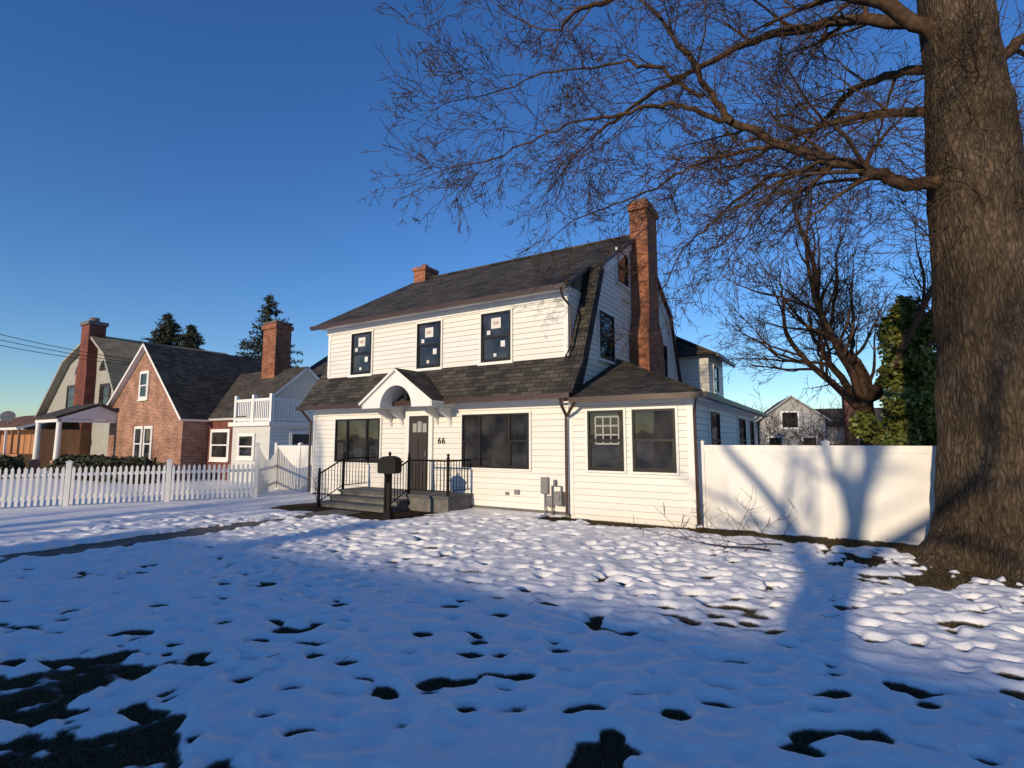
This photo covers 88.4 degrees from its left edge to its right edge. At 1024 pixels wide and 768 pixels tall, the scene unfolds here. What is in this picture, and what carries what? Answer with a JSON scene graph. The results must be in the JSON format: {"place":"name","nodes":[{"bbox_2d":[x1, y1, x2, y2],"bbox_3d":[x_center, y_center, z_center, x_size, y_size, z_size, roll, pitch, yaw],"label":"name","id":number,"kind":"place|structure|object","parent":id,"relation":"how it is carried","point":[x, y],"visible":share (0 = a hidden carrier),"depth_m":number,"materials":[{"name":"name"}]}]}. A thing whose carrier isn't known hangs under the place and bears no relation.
{"place":"outdoors","nodes":[
{"label":"outdoors","id":0,"kind":"place"},
{"bbox_2d":[0,334,130,364],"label":"power line","id":1,"kind":"object","parent":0,"point":[65,352],"visible":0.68,"depth_m":29.53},
{"bbox_2d":[0,503,1023,767],"bbox_3d":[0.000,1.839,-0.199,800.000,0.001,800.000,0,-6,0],"label":"ground","id":2,"kind":"structure","parent":0,"point":[168,729],"depth_m":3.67,"materials":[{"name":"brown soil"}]},
{"bbox_2d":[0,454,26,478],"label":"round shrub","id":3,"kind":"object","parent":2,"relation":"on","point":[9,462],"visible":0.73,"depth_m":25.47,"materials":[{"name":"green plant"}]},
{"bbox_2d":[28,403,118,477],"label":"entry portico","id":4,"kind":"structure","parent":2,"relation":"on","point":[100,413],"depth_m":27.20,"materials":[{"name":"white wood"}]},
{"bbox_2d":[45,350,112,455],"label":"stucco walls","id":5,"kind":"structure","parent":2,"relation":"on","point":[99,438],"depth_m":36.82,"materials":[{"name":"beige paint"}]},
{"bbox_2d":[65,317,110,454],"bbox_3d":[-30.216,0.563,37.370,7.300,10.600,1.200,-4,-7,32],"label":"chimney and windows","id":6,"kind":"object","parent":5,"relation":"attached to","point":[81,391],"visible":0.67,"depth_m":36.87,"materials":[{"name":"brick"}]},
{"bbox_2d":[0,336,227,468],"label":"roofs","id":7,"kind":"structure","parent":5,"relation":"on","point":[14,441],"depth_m":35.97,"materials":[{"name":"grey"}]},
{"bbox_2d":[0,411,15,423],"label":"satellite dish","id":8,"kind":"object","parent":7,"relation":"on","point":[6,416],"visible":1,"depth_m":36.87,"materials":[{"name":"grey metal"}]},
{"bbox_2d":[46,453,162,483],"bbox_3d":[-18.875,3.945,24.398,8.969,1.383,2.211,-4,-7,31],"label":"foundation hedge","id":9,"kind":"object","parent":2,"relation":"on","point":[83,461],"visible":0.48,"depth_m":23.30,"materials":[{"name":"green plant"}]},
{"bbox_2d":[0,443,277,507],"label":"picket fence","id":10,"kind":"object","parent":2,"relation":"on","point":[264,470],"visible":0.99,"depth_m":15.29,"materials":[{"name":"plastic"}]},
{"bbox_2d":[140,312,183,346],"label":"spruce tree","id":11,"kind":"object","parent":2,"relation":"on","point":[165,332],"visible":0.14,"depth_m":52.33,"materials":[{"name":"green plant"}]},
{"bbox_2d":[0,509,361,560],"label":"walkway","id":12,"kind":"structure","parent":2,"relation":"on","point":[126,542],"depth_m":10.09,"materials":[{"name":"concrete"}]},
{"bbox_2d":[175,324,205,349],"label":"spruce tree","id":13,"kind":"object","parent":2,"relation":"on","point":[190,336],"visible":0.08,"depth_m":52.45,"materials":[{"name":"green plant"}]},
{"bbox_2d":[107,351,294,479],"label":"brick walls","id":14,"kind":"structure","parent":2,"relation":"on","point":[176,440],"depth_m":25.60,"materials":[{"name":"brown brick"}]},
{"bbox_2d":[132,370,230,461],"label":"windows","id":15,"kind":"structure","parent":14,"relation":"attached to","point":[219,445],"depth_m":25.97,"materials":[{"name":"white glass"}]},
{"bbox_2d":[107,343,327,421],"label":"roofs","id":16,"kind":"structure","parent":14,"relation":"on","point":[202,386],"depth_m":26.82,"materials":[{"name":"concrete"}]},
{"bbox_2d":[261,319,293,407],"bbox_3d":[-12.485,-0.322,27.769,1.260,6.300,1.060,-4,-7,32],"label":"chimney","id":17,"kind":"object","parent":14,"relation":"on","point":[276,354],"visible":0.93,"depth_m":27.57,"materials":[{"name":"red brick"}]},
{"bbox_2d":[234,295,302,367],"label":"pine tree","id":18,"kind":"object","parent":2,"relation":"on","point":[268,311],"visible":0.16,"depth_m":50.47,"materials":[{"name":"green plant"}]},
{"bbox_2d":[228,393,313,481],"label":"balcony addition","id":19,"kind":"structure","parent":2,"relation":"on","point":[260,427],"depth_m":23.36,"materials":[{"name":"white wood"}]},
{"bbox_2d":[274,442,311,490],"bbox_3d":[-7.754,3.027,19.191,2.900,1.800,0.150,-4,-7,32],"label":"vinyl privacy fence","id":20,"kind":"object","parent":2,"relation":"on","point":[292,467],"visible":0.63,"depth_m":19.34,"materials":[{"name":"white plastic"}]},
{"bbox_2d":[306,475,337,500],"bbox_3d":[-5.644,3.050,15.556,0.958,0.986,0.826,2,-6,-17],"label":"dead plant","id":21,"kind":"object","parent":2,"relation":"on","point":[316,487],"visible":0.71,"depth_m":15.55,"materials":[{"name":"brown plant"}]},
{"bbox_2d":[376,452,403,519],"bbox_3d":[-2.925,2.405,12.500,0.560,1.600,0.370,-2,-7,19],"label":"mailbox","id":22,"kind":"object","parent":2,"relation":"on","point":[388,466],"visible":0.99,"depth_m":12.44,"materials":[{"name":"metal"}]},
{"bbox_2d":[320,487,472,512],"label":"front steps","id":23,"kind":"structure","parent":2,"relation":"on","point":[370,499],"depth_m":14.09,"materials":[{"name":"concrete"}]},
{"bbox_2d":[317,452,470,513],"bbox_3d":[-3.312,2.672,14.601,4.030,1.520,1.840,-4,-7,32],"label":"iron railing","id":24,"kind":"object","parent":23,"relation":"on","point":[448,474],"visible":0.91,"depth_m":14.16,"materials":[{"name":"black metal"}]},
{"bbox_2d":[310,253,675,517],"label":"walls","id":25,"kind":"structure","parent":2,"relation":"on","point":[540,326],"depth_m":15.03,"materials":[{"name":"wood"}]},
{"bbox_2d":[358,368,454,427],"bbox_3d":[-2.799,0.453,15.473,2.800,1.660,1.930,-4,-7,32],"label":"entrance hood","id":26,"kind":"object","parent":25,"relation":"attached to","point":[390,388],"visible":0.98,"depth_m":14.95,"materials":[{"name":"wood"}]},
{"bbox_2d":[404,411,433,489],"bbox_3d":[-2.721,1.944,15.400,1.040,2.300,0.100,-4,-7,32],"label":"front door","id":27,"kind":"structure","parent":25,"relation":"attached to","point":[419,434],"depth_m":15.39,"materials":[{"name":"paint"}]},
{"bbox_2d":[299,234,681,406],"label":"roof","id":28,"kind":"structure","parent":25,"relation":"on","point":[549,375],"depth_m":15.93,"materials":[{"name":"grey"}]},
{"bbox_2d":[295,244,764,523],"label":"gutters and trim","id":29,"kind":"object","parent":25,"relation":"attached to","point":[547,289],"visible":0.8,"depth_m":14.26,"materials":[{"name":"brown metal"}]},
{"bbox_2d":[505,476,564,515],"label":"utility meters","id":30,"kind":"object","parent":25,"relation":"attached to","point":[552,492],"visible":0.93,"depth_m":12.93,"materials":[{"name":"grey metal"}]},
{"bbox_2d":[333,247,754,474],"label":"windows","id":31,"kind":"structure","parent":25,"relation":"attached to","point":[495,440],"depth_m":14.22,"materials":[{"name":"black glass"}]},
{"bbox_2d":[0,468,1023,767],"bbox_3d":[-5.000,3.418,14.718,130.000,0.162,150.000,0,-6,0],"label":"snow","id":32,"kind":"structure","parent":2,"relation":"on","point":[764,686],"depth_m":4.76,"materials":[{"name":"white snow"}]},
{"bbox_2d":[140,529,1016,658],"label":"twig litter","id":33,"kind":"object","parent":32,"relation":"on","point":[585,613],"visible":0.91,"depth_m":6.73,"materials":[{"name":"brown plant"}]},
{"bbox_2d":[412,197,664,375],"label":"chimneys","id":34,"kind":"object","parent":2,"relation":"on","point":[642,355],"visible":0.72,"depth_m":17.24,"materials":[{"name":"red brick"}]},
{"bbox_2d":[569,398,756,528],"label":"sunroom walls","id":35,"kind":"structure","parent":2,"relation":"on","point":[618,497],"depth_m":11.98,"materials":[{"name":"white wood"}]},
{"bbox_2d":[562,359,767,416],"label":"sunroom roof","id":36,"kind":"structure","parent":35,"relation":"on","point":[620,380],"depth_m":12.47,"materials":[{"name":"grey"}]},
{"bbox_2d":[358,0,1023,580],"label":"oak tree","id":37,"kind":"object","parent":2,"relation":"on","point":[970,182],"visible":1,"depth_m":8.79,"materials":[{"name":"brown plant"}]},
{"bbox_2d":[625,499,782,555],"bbox_3d":[3.203,2.605,8.663,2.801,1.490,1.570,0,-6,0],"label":"fallen branch","id":38,"kind":"object","parent":2,"relation":"on","point":[724,547],"visible":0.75,"depth_m":8.66,"materials":[{"name":"brown wood"}]},
{"bbox_2d":[676,336,734,397],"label":"wing","id":39,"kind":"structure","parent":2,"relation":"on","point":[701,367],"depth_m":21.79,"materials":[{"name":"white wood"}]},
{"bbox_2d":[681,484,793,536],"bbox_3d":[4.530,2.515,10.672,2.193,1.000,1.358,-2,-7,19],"label":"bare shrub","id":40,"kind":"object","parent":2,"relation":"on","point":[743,518],"visible":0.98,"depth_m":10.42,"materials":[{"name":"brown plant"}]},
{"bbox_2d":[737,387,885,445],"bbox_3d":[13.003,2.075,21.925,11.099,4.328,4.512,0,-6,0],"label":"bare hedge","id":41,"kind":"object","parent":2,"relation":"on","point":[821,435],"visible":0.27,"depth_m":21.62,"materials":[{"name":"brown plant"}]},
{"bbox_2d":[697,439,935,542],"bbox_3d":[8.144,1.873,8.869,9.630,1.880,0.150,-4,-7,32],"label":"vinyl privacy fence","id":42,"kind":"object","parent":2,"relation":"on","point":[879,493],"visible":0.77,"depth_m":10.15,"materials":[{"name":"white plastic"}]},
{"bbox_2d":[755,395,894,445],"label":"grey house","id":43,"kind":"structure","parent":2,"relation":"on","point":[781,405],"depth_m":41.95,"materials":[{"name":"grey wood"}]},
{"bbox_2d":[675,62,1023,445],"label":"maple tree","id":44,"kind":"object","parent":2,"relation":"on","point":[861,392],"visible":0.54,"depth_m":19.74,"materials":[{"name":"brown wood"}]},
{"bbox_2d":[848,295,936,445],"bbox_3d":[14.041,0.435,18.594,4.278,7.280,3.306,0,-6,0],"label":"ivy covered tree","id":45,"kind":"object","parent":2,"relation":"on","point":[909,403],"visible":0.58,"depth_m":18.00,"materials":[{"name":"green plant"}]},
{"bbox_2d":[0,0,1023,429],"label":"sky","id":46,"kind":"structure","parent":0,"point":[199,162],"materials":[{"name":"blue"}]}
]}

